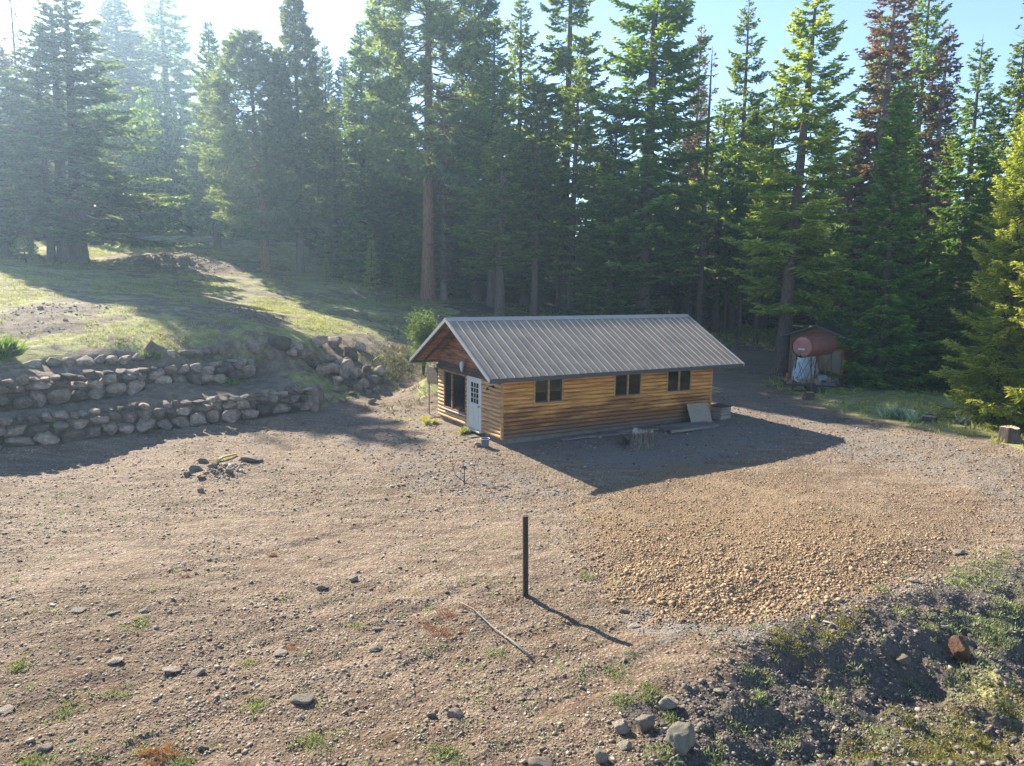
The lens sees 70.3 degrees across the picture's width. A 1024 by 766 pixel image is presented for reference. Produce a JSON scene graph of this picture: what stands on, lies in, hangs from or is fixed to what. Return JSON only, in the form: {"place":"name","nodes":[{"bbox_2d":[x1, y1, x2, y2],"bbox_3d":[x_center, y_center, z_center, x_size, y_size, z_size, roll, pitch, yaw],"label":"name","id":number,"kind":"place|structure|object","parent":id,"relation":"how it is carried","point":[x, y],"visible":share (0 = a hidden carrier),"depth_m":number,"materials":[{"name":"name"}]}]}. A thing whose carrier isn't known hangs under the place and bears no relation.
{"place":"outdoors","nodes":[
{"label":"outdoors","id":0,"kind":"place"},
{"bbox_2d":[0,206,809,446],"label":"hillside","id":1,"kind":"structure","parent":0,"point":[283,370],"depth_m":39.60,"materials":[{"name":"green plant"}]},
{"bbox_2d":[0,334,29,358],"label":"leafy plant","id":2,"kind":"object","parent":1,"relation":"on","point":[9,348],"visible":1,"depth_m":27.91,"materials":[{"name":"green plant"}]},
{"bbox_2d":[8,235,39,262],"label":"young tree","id":3,"kind":"object","parent":1,"relation":"on","point":[31,246],"visible":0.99,"depth_m":55.01,"materials":[{"name":"green plant"}]},
{"bbox_2d":[0,0,51,259],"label":"bare tree","id":4,"kind":"object","parent":1,"relation":"on","point":[25,180],"visible":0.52,"depth_m":59.01,"materials":[{"name":"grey plant"}]},
{"bbox_2d":[0,44,54,255],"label":"fir tree","id":5,"kind":"object","parent":1,"relation":"on","point":[4,247],"visible":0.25,"depth_m":63.12,"materials":[{"name":"green plant"}]},
{"bbox_2d":[24,46,72,262],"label":"dead tree","id":6,"kind":"object","parent":1,"relation":"on","point":[51,249],"visible":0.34,"depth_m":59.41,"materials":[{"name":"plant"}]},
{"bbox_2d":[0,2,188,262],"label":"fir tree","id":7,"kind":"object","parent":1,"relation":"on","point":[64,249],"visible":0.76,"depth_m":58.40,"materials":[{"name":"green plant"}]},
{"bbox_2d":[0,0,202,262],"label":"fir tree","id":8,"kind":"object","parent":1,"relation":"on","point":[80,251],"visible":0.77,"depth_m":59.27,"materials":[{"name":"green plant"}]},
{"bbox_2d":[0,345,229,369],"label":"stone border","id":9,"kind":"object","parent":1,"relation":"on","point":[86,360],"visible":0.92,"depth_m":29.93,"materials":[{"name":"grey stone"}]},
{"bbox_2d":[83,0,170,170],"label":"fir tree","id":10,"kind":"object","parent":1,"relation":"on","point":[122,47],"visible":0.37,"depth_m":112.55,"materials":[{"name":"green plant"}]},
{"bbox_2d":[0,358,255,408],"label":"stone wall","id":11,"kind":"structure","parent":1,"relation":"on","point":[62,395],"depth_m":28.86,"materials":[{"name":"grey stone"}]},
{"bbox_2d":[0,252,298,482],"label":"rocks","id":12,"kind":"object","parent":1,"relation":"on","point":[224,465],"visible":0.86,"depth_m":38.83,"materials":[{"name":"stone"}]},
{"bbox_2d":[125,0,206,145],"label":"fir tree","id":13,"kind":"object","parent":1,"relation":"on","point":[164,58],"visible":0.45,"depth_m":121.53,"materials":[{"name":"green plant"}]},
{"bbox_2d":[175,21,246,248],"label":"fir tree","id":14,"kind":"object","parent":1,"relation":"on","point":[203,183],"visible":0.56,"depth_m":76.20,"materials":[{"name":"green plant"}]},
{"bbox_2d":[195,27,318,271],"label":"pine tree","id":15,"kind":"object","parent":1,"relation":"on","point":[254,73],"visible":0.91,"depth_m":65.43,"materials":[{"name":"green plant"}]},
{"bbox_2d":[268,336,291,350],"bbox_3d":[-11.575,-1.998,36.175,1.144,0.811,0.870,8,7,-7],"label":"boulder","id":16,"kind":"object","parent":1,"relation":"on","point":[280,343],"visible":0.99,"depth_m":35.87,"materials":[{"name":"grey stone"}]},
{"bbox_2d":[244,0,356,273],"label":"pine tree","id":17,"kind":"object","parent":1,"relation":"on","point":[316,134],"visible":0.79,"depth_m":66.96,"materials":[{"name":"green plant"}]},
{"bbox_2d":[303,45,337,243],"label":"fir tree","id":18,"kind":"object","parent":1,"relation":"on","point":[327,76],"visible":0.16,"depth_m":81.66,"materials":[{"name":"green plant"}]},
{"bbox_2d":[307,98,359,276],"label":"fir tree","id":19,"kind":"object","parent":1,"relation":"on","point":[333,249],"visible":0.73,"depth_m":69.63,"materials":[{"name":"green plant"}]},
{"bbox_2d":[315,56,365,242],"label":"fir tree","id":20,"kind":"object","parent":1,"relation":"on","point":[343,73],"visible":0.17,"depth_m":79.94,"materials":[{"name":"green plant"}]},
{"bbox_2d":[324,20,398,276],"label":"fir tree","id":21,"kind":"object","parent":1,"relation":"on","point":[362,190],"visible":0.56,"depth_m":70.71,"materials":[{"name":"green plant"}]},
{"bbox_2d":[360,239,381,290],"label":"young tree","id":22,"kind":"object","parent":1,"relation":"on","point":[370,254],"visible":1,"depth_m":66.04,"materials":[{"name":"green plant"}]},
{"bbox_2d":[332,292,435,411],"bbox_3d":[-7.195,-3.468,49.495,8.071,4.888,35.325,0,8,-8],"label":"bank scrub","id":23,"kind":"object","parent":1,"relation":"on","point":[394,375],"visible":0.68,"depth_m":39.58,"materials":[{"name":"green plant"}]},
{"bbox_2d":[353,104,418,269],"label":"fir tree","id":24,"kind":"object","parent":1,"relation":"on","point":[389,208],"visible":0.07,"depth_m":76.32,"materials":[{"name":"green plant"}]},
{"bbox_2d":[376,136,422,272],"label":"fir tree","id":25,"kind":"object","parent":1,"relation":"on","point":[408,194],"visible":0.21,"depth_m":76.16,"materials":[{"name":"green plant"}]},
{"bbox_2d":[403,306,438,375],"bbox_3d":[-4.714,-2.236,38.739,2.368,3.915,2.451,1,8,0],"label":"shrub","id":26,"kind":"object","parent":1,"relation":"on","point":[421,333],"visible":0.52,"depth_m":38.30,"materials":[{"name":"green plant"}]},
{"bbox_2d":[404,126,461,281],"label":"fir tree","id":27,"kind":"object","parent":1,"relation":"on","point":[419,183],"visible":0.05,"depth_m":73.55,"materials":[{"name":"green plant"}]},
{"bbox_2d":[346,0,520,301],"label":"pine tree","id":28,"kind":"object","parent":1,"relation":"on","point":[393,124],"visible":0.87,"depth_m":60.12,"materials":[{"name":"green plant"}]},
{"bbox_2d":[415,83,468,299],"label":"dead tree","id":29,"kind":"object","parent":1,"relation":"on","point":[443,202],"visible":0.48,"depth_m":65.22,"materials":[{"name":"brown plant"}]},
{"bbox_2d":[433,108,519,299],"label":"fir tree","id":30,"kind":"object","parent":1,"relation":"on","point":[476,283],"visible":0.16,"depth_m":65.56,"materials":[{"name":"green plant"}]},
{"bbox_2d":[444,21,532,306],"bbox_3d":[-1.710,-17.655,60.213,8.070,23.334,8.229,0,8,-5],"label":"fir tree","id":31,"kind":"object","parent":1,"relation":"on","point":[490,115],"visible":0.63,"depth_m":59.18,"materials":[{"name":"green plant"}]},
{"bbox_2d":[453,131,546,315],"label":"fir tree","id":32,"kind":"object","parent":1,"relation":"on","point":[488,234],"visible":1,"depth_m":55.28,"materials":[{"name":"green plant"}]},
{"bbox_2d":[0,76,1013,296],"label":"distant forest","id":33,"kind":"object","parent":1,"relation":"on","point":[165,103],"visible":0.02,"depth_m":111.99,"materials":[{"name":"green plant"}]},
{"bbox_2d":[1,76,1023,354],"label":"undergrowth","id":34,"kind":"object","parent":1,"relation":"on","point":[167,154],"visible":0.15,"depth_m":87.48,"materials":[{"name":"green plant"}]},
{"bbox_2d":[474,143,560,304],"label":"fir tree","id":35,"kind":"object","parent":1,"relation":"on","point":[522,279],"visible":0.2,"depth_m":64.26,"materials":[{"name":"green plant"}]},
{"bbox_2d":[478,0,557,298],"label":"fir tree","id":36,"kind":"object","parent":1,"relation":"on","point":[521,43],"visible":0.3,"depth_m":66.00,"materials":[{"name":"green plant"}]},
{"bbox_2d":[494,75,572,314],"bbox_3d":[1.748,-14.944,58.550,6.299,19.408,6.375,-2,8,-18],"label":"fir tree","id":37,"kind":"object","parent":1,"relation":"on","point":[534,208],"visible":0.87,"depth_m":57.75,"materials":[{"name":"green plant"}]},
{"bbox_2d":[517,0,620,306],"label":"fir tree","id":38,"kind":"object","parent":1,"relation":"on","point":[562,58],"visible":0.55,"depth_m":64.26,"materials":[{"name":"green plant"}]},
{"bbox_2d":[540,55,608,315],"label":"fir tree","id":39,"kind":"object","parent":1,"relation":"on","point":[576,173],"visible":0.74,"depth_m":59.41,"materials":[{"name":"green plant"}]},
{"bbox_2d":[575,136,632,296],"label":"fir tree","id":40,"kind":"object","parent":1,"relation":"on","point":[603,192],"visible":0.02,"depth_m":71.96,"materials":[{"name":"green plant"}]},
{"bbox_2d":[560,114,667,315],"bbox_3d":[7.874,-12.338,56.843,8.165,16.981,9.117,-1,8,-10],"label":"fir tree","id":41,"kind":"object","parent":1,"relation":"on","point":[606,295],"visible":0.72,"depth_m":56.22,"materials":[{"name":"green plant"}]},
{"bbox_2d":[564,0,735,314],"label":"fir tree","id":42,"kind":"object","parent":1,"relation":"on","point":[668,18],"visible":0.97,"depth_m":54.33,"materials":[{"name":"green plant"}]},
{"bbox_2d":[618,142,683,287],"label":"fir tree","id":43,"kind":"object","parent":1,"relation":"on","point":[655,255],"visible":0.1,"depth_m":69.77,"materials":[{"name":"green plant"}]},
{"bbox_2d":[650,120,713,311],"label":"fir tree","id":44,"kind":"object","parent":1,"relation":"on","point":[676,296],"visible":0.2,"depth_m":71.70,"materials":[{"name":"green plant"}]},
{"bbox_2d":[666,25,709,315],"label":"dead tree","id":45,"kind":"object","parent":1,"relation":"on","point":[695,170],"visible":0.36,"depth_m":69.31,"materials":[{"name":"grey plant"}]},
{"bbox_2d":[686,46,720,325],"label":"dead tree","id":46,"kind":"object","parent":1,"relation":"on","point":[699,300],"visible":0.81,"depth_m":58.67,"materials":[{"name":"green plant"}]},
{"bbox_2d":[668,97,759,332],"bbox_3d":[17.756,-14.054,62.628,8.022,20.282,8.180,-4,9,-30],"label":"fir tree","id":47,"kind":"object","parent":1,"relation":"on","point":[716,283],"visible":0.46,"depth_m":61.89,"materials":[{"name":"green plant"}]},
{"bbox_2d":[709,112,748,334],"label":"fir tree","id":48,"kind":"object","parent":1,"relation":"on","point":[727,198],"visible":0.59,"depth_m":60.32,"materials":[{"name":"green plant"}]},
{"bbox_2d":[720,139,758,337],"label":"fir tree","id":49,"kind":"object","parent":1,"relation":"on","point":[751,177],"visible":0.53,"depth_m":59.62,"materials":[{"name":"green plant"}]},
{"bbox_2d":[706,0,786,330],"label":"fir tree","id":50,"kind":"object","parent":1,"relation":"on","point":[745,68],"visible":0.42,"depth_m":62.44,"materials":[{"name":"green plant"}]},
{"bbox_2d":[740,84,809,329],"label":"fir tree","id":51,"kind":"object","parent":1,"relation":"on","point":[763,323],"visible":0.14,"depth_m":65.45,"materials":[{"name":"green plant"}]},
{"bbox_2d":[739,152,825,320],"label":"fir tree","id":52,"kind":"object","parent":1,"relation":"on","point":[810,252],"visible":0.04,"depth_m":69.32,"materials":[{"name":"green plant"}]},
{"bbox_2d":[795,100,845,303],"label":"fir tree","id":53,"kind":"object","parent":1,"relation":"on","point":[814,176],"visible":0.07,"depth_m":82.74,"materials":[{"name":"green plant"}]},
{"bbox_2d":[0,316,1023,765],"bbox_3d":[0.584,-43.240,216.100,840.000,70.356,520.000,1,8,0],"label":"yard","id":54,"kind":"structure","parent":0,"point":[126,562],"depth_m":16.20,"materials":[{"name":"brown gravel"}]},
{"bbox_2d":[0,386,312,449],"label":"stone wall","id":55,"kind":"structure","parent":54,"relation":"on","point":[77,431],"depth_m":28.00,"materials":[{"name":"grey stone"}]},
{"bbox_2d":[134,736,184,765],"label":"dry brush","id":56,"kind":"object","parent":54,"relation":"on","point":[152,753],"visible":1,"depth_m":9.76,"materials":[{"name":"brown plant"}]},
{"bbox_2d":[305,384,323,411],"bbox_3d":[-9.129,0.704,33.518,0.706,1.345,0.980,1,8,3],"label":"boulder","id":57,"kind":"object","parent":54,"relation":"on","point":[316,398],"visible":0.83,"depth_m":33.23,"materials":[{"name":"grey stone"}]},
{"bbox_2d":[413,599,530,657],"bbox_3d":[-0.764,4.431,13.367,2.176,0.169,2.300,1,8,0],"label":"fallen branch","id":58,"kind":"object","parent":54,"relation":"on","point":[504,635],"visible":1,"depth_m":13.41,"materials":[{"name":"brown wood"}]},
{"bbox_2d":[0,459,1022,765],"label":"yard weeds","id":59,"kind":"object","parent":54,"relation":"on","point":[422,649],"visible":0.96,"depth_m":11.90,"materials":[{"name":"green plant"}]},
{"bbox_2d":[0,397,1023,765],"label":"yard pebbles","id":60,"kind":"object","parent":54,"relation":"on","point":[342,711],"visible":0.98,"depth_m":12.84,"materials":[{"name":"gravel"}]},
{"bbox_2d":[522,515,528,596],"bbox_3d":[0.266,3.607,14.566,0.147,1.958,0.127,-1,8,-11],"label":"iron post","id":61,"kind":"object","parent":54,"relation":"on","point":[525,549],"visible":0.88,"depth_m":14.49,"materials":[{"name":"black metal"}]},
{"bbox_2d":[409,314,744,444],"bbox_3d":[2.790,-0.405,31.247,12.470,4.975,7.167,-4,9,-30],"label":"log cabin","id":62,"kind":"object","parent":54,"relation":"on","point":[518,379],"visible":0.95,"depth_m":28.76,"materials":[{"name":"wood"}]},
{"bbox_2d":[427,365,437,413],"bbox_3d":[-3.442,0.449,31.672,0.090,2.400,1.100,-4,9,-30],"label":"hanging board","id":63,"kind":"object","parent":62,"relation":"attached to","point":[432,374],"visible":0.94,"depth_m":31.70,"materials":[{"name":"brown wood"}]},
{"bbox_2d":[442,370,466,416],"bbox_3d":[-2.330,0.369,29.660,0.160,1.653,2.180,-4,9,-30],"label":"window","id":64,"kind":"structure","parent":62,"relation":"in","point":[455,394],"depth_m":29.65,"materials":[{"name":"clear glass"}]},
{"bbox_2d":[465,376,482,433],"bbox_3d":[-1.466,0.811,28.180,0.190,2.100,1.220,-4,9,-30],"label":"door","id":65,"kind":"structure","parent":62,"relation":"in","point":[474,384],"depth_m":28.19,"materials":[{"name":"white paint"}]},
{"bbox_2d":[532,379,563,404],"bbox_3d":[1.357,0.252,27.265,1.350,1.055,0.115,-4,9,-30],"label":"window","id":66,"kind":"structure","parent":62,"relation":"in","point":[545,391],"depth_m":27.25,"materials":[{"name":"glass"}]},
{"bbox_2d":[613,374,641,397],"bbox_3d":[4.628,0.033,29.148,1.430,1.055,0.115,-4,9,-30],"label":"window","id":67,"kind":"structure","parent":62,"relation":"in","point":[624,385],"depth_m":29.13,"materials":[{"name":"glass"}]},
{"bbox_2d":[665,371,691,393],"bbox_3d":[6.995,-0.125,30.512,1.400,1.055,0.115,-4,9,-30],"label":"window","id":68,"kind":"structure","parent":62,"relation":"in","point":[679,381],"depth_m":30.49,"materials":[{"name":"glass"}]},
{"bbox_2d":[623,428,654,451],"bbox_3d":[4.474,2.090,27.076,1.494,0.838,1.333,-3,9,-23],"label":"tree stump","id":69,"kind":"object","parent":54,"relation":"on","point":[640,440],"visible":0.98,"depth_m":26.70,"materials":[{"name":"grey wood"}]},
{"bbox_2d":[656,421,719,432],"bbox_3d":[7.238,1.795,29.794,2.606,0.125,0.960,-4,9,-30],"label":"wooden pallet","id":70,"kind":"object","parent":54,"relation":"on","point":[682,427],"visible":1,"depth_m":29.57,"materials":[{"name":"grey wood"}]},
{"bbox_2d":[686,402,711,422],"bbox_3d":[7.948,1.277,30.804,1.200,0.813,0.382,-4,9,-30],"label":"leaning board","id":71,"kind":"object","parent":54,"relation":"on","point":[698,412],"visible":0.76,"depth_m":30.80,"materials":[{"name":"grey wood"}]},
{"bbox_2d":[711,403,731,419],"bbox_3d":[9.070,1.253,31.663,0.720,0.590,0.720,-5,10,-36],"label":"wooden crate","id":72,"kind":"object","parent":54,"relation":"on","point":[719,411],"visible":0.9,"depth_m":31.45,"materials":[{"name":"grey wood"}]},
{"bbox_2d":[739,162,782,344],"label":"fir tree","id":73,"kind":"object","parent":54,"relation":"on","point":[756,298],"visible":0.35,"depth_m":57.12,"materials":[{"name":"green plant"}]},
{"bbox_2d":[561,457,1022,631],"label":"orange gravel","id":74,"kind":"structure","parent":54,"relation":"on","point":[724,583],"depth_m":16.93,"materials":[{"name":"gravel"}]},
{"bbox_2d":[0,0,1023,241],"label":"sky","id":75,"kind":"structure","parent":0,"point":[333,22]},
{"bbox_2d":[314,387,1022,650],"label":"road gravel","id":76,"kind":"structure","parent":0,"point":[695,622],"depth_m":25.66,"materials":[{"name":"grey gravel"}]},
{"bbox_2d":[650,304,810,351],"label":"forest grass","id":77,"kind":"structure","parent":0,"point":[746,335],"depth_m":63.30,"materials":[{"name":"green plant"}]},
{"bbox_2d":[609,550,1023,765],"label":"gravel bank","id":78,"kind":"structure","parent":0,"point":[841,646],"depth_m":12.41,"materials":[{"name":"grey gravel"}]},
{"bbox_2d":[4,546,1023,765],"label":"weed clumps","id":79,"kind":"object","parent":78,"relation":"on","point":[981,621],"visible":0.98,"depth_m":11.89,"materials":[{"name":"green plant"}]},
{"bbox_2d":[635,714,654,732],"bbox_3d":[1.891,4.879,10.346,0.286,0.299,0.227,2,-1,19],"label":"boulder","id":80,"kind":"object","parent":78,"relation":"on","point":[645,723],"visible":0.94,"depth_m":10.28,"materials":[{"name":"grey stone"}]},
{"bbox_2d":[665,721,695,755],"bbox_3d":[2.326,4.920,9.961,0.438,0.492,0.374,-2,15,-26],"label":"boulder","id":81,"kind":"object","parent":78,"relation":"on","point":[680,737],"visible":0.91,"depth_m":9.86,"materials":[{"name":"grey stone"}]},
{"bbox_2d":[748,602,1023,765],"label":"yellow weeds","id":82,"kind":"object","parent":78,"relation":"on","point":[961,758],"visible":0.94,"depth_m":11.49,"materials":[{"name":"green plant"}]},
{"bbox_2d":[948,635,970,661],"bbox_3d":[8.224,4.907,13.331,0.355,0.492,0.290,-2,2,8],"label":"boulder","id":83,"kind":"object","parent":78,"relation":"on","point":[959,647],"visible":0.99,"depth_m":13.30,"materials":[{"name":"brown stone"}]},
{"bbox_2d":[711,369,1023,502],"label":"gravel road","id":84,"kind":"structure","parent":0,"point":[750,404],"depth_m":27.51,"materials":[{"name":"beige gravel"}]},
{"bbox_2d":[757,353,1023,452],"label":"verge ground","id":85,"kind":"structure","parent":0,"point":[953,428],"depth_m":35.33,"materials":[{"name":"green plant"}]},
{"bbox_2d":[719,0,868,375],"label":"fir tree","id":86,"kind":"object","parent":85,"relation":"on","point":[808,231],"visible":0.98,"depth_m":44.13,"materials":[{"name":"green plant"}]},
{"bbox_2d":[792,356,818,380],"bbox_3d":[17.202,-0.852,42.566,1.411,2.005,1.023,-3,9,-23],"label":"tarp bundle","id":87,"kind":"object","parent":85,"relation":"on","point":[806,369],"visible":0.33,"depth_m":42.11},
{"bbox_2d":[791,352,832,391],"bbox_3d":[16.694,-0.487,40.310,2.600,2.396,1.172,-7,11,-42],"label":"tank stand","id":88,"kind":"object","parent":85,"relation":"on","point":[810,371],"visible":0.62,"depth_m":39.91,"materials":[{"name":"metal"}]},
{"bbox_2d":[792,334,836,357],"bbox_3d":[16.713,-2.114,40.080,3.080,1.286,1.172,-7,11,-42],"label":"fuel tank","id":89,"kind":"object","parent":88,"relation":"on","point":[806,346],"visible":0.97,"depth_m":39.28,"materials":[{"name":"red metal"}]},
{"bbox_2d":[783,374,853,391],"bbox_3d":[16.786,0.037,39.744,3.584,0.911,1.400,3,8,15],"label":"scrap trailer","id":90,"kind":"object","parent":85,"relation":"on","point":[816,383],"visible":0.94,"depth_m":39.51,"materials":[{"name":"metal"}]},
{"bbox_2d":[778,323,874,384],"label":"shed","id":91,"kind":"structure","parent":85,"relation":"on","point":[839,357],"depth_m":42.88,"materials":[{"name":"brown wood"}]},
{"bbox_2d":[796,143,867,293],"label":"fir tree","id":92,"kind":"object","parent":85,"relation":"on","point":[841,207],"visible":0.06,"depth_m":75.87,"materials":[{"name":"green plant"}]},
{"bbox_2d":[815,14,922,303],"bbox_3d":[29.703,-15.911,59.276,8.528,26.662,8.696,-2,8,-16],"label":"fir tree","id":93,"kind":"object","parent":85,"relation":"on","point":[843,176],"visible":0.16,"depth_m":58.21,"materials":[{"name":"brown plant"}]},
{"bbox_2d":[807,0,932,338],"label":"dead tree","id":94,"kind":"object","parent":85,"relation":"on","point":[878,51],"visible":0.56,"depth_m":55.04,"materials":[{"name":"brown plant"}]},
{"bbox_2d":[818,78,949,393],"bbox_3d":[21.432,-8.089,41.234,7.482,17.512,6.701,2,8,7],"label":"fir tree","id":95,"kind":"object","parent":85,"relation":"on","point":[883,355],"visible":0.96,"depth_m":40.68,"materials":[{"name":"green plant"}]},
{"bbox_2d":[876,403,923,421],"bbox_3d":[16.998,1.226,32.100,1.743,0.774,1.820,1,8,0],"label":"spiky plant","id":96,"kind":"object","parent":85,"relation":"on","point":[896,413],"visible":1,"depth_m":32.12,"materials":[{"name":"green plant"}]},
{"bbox_2d":[859,0,966,290],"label":"fir tree","id":97,"kind":"object","parent":85,"relation":"on","point":[932,23],"visible":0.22,"depth_m":59.97,"materials":[{"name":"green plant"}]},
{"bbox_2d":[875,225,961,378],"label":"fir tree","id":98,"kind":"object","parent":85,"relation":"on","point":[923,254],"visible":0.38,"depth_m":45.07,"materials":[{"name":"green plant"}]},
{"bbox_2d":[889,21,964,340],"bbox_3d":[30.298,-13.370,52.851,5.692,24.290,5.659,4,9,21],"label":"dead tree","id":99,"kind":"object","parent":85,"relation":"on","point":[943,101],"visible":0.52,"depth_m":51.73,"materials":[{"name":"brown plant"}]},
{"bbox_2d":[915,34,1007,362],"bbox_3d":[29.151,-11.083,46.900,5.999,21.648,6.072,-3,9,-24],"label":"fir tree","id":100,"kind":"object","parent":85,"relation":"on","point":[969,190],"visible":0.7,"depth_m":45.97,"materials":[{"name":"green plant"}]},
{"bbox_2d":[908,180,1023,397],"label":"fir tree","id":101,"kind":"object","parent":85,"relation":"on","point":[966,273],"visible":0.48,"depth_m":39.63,"materials":[{"name":"green plant"}]},
{"bbox_2d":[914,112,1023,430],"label":"fir tree","id":102,"kind":"object","parent":85,"relation":"on","point":[971,382],"visible":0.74,"depth_m":30.69,"materials":[{"name":"green plant"}]},
{"bbox_2d":[942,39,1023,339],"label":"fir tree","id":103,"kind":"object","parent":85,"relation":"on","point":[1011,92],"visible":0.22,"depth_m":47.89,"materials":[{"name":"green plant"}]},
{"bbox_2d":[964,259,1023,433],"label":"fir tree","id":104,"kind":"object","parent":85,"relation":"on","point":[1016,402],"visible":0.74,"depth_m":29.00,"materials":[{"name":"green plant"}]},
{"bbox_2d":[996,425,1023,444],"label":"tree stump","id":105,"kind":"object","parent":85,"relation":"on","point":[1008,434],"visible":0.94,"depth_m":27.37,"materials":[{"name":"grey wood"}]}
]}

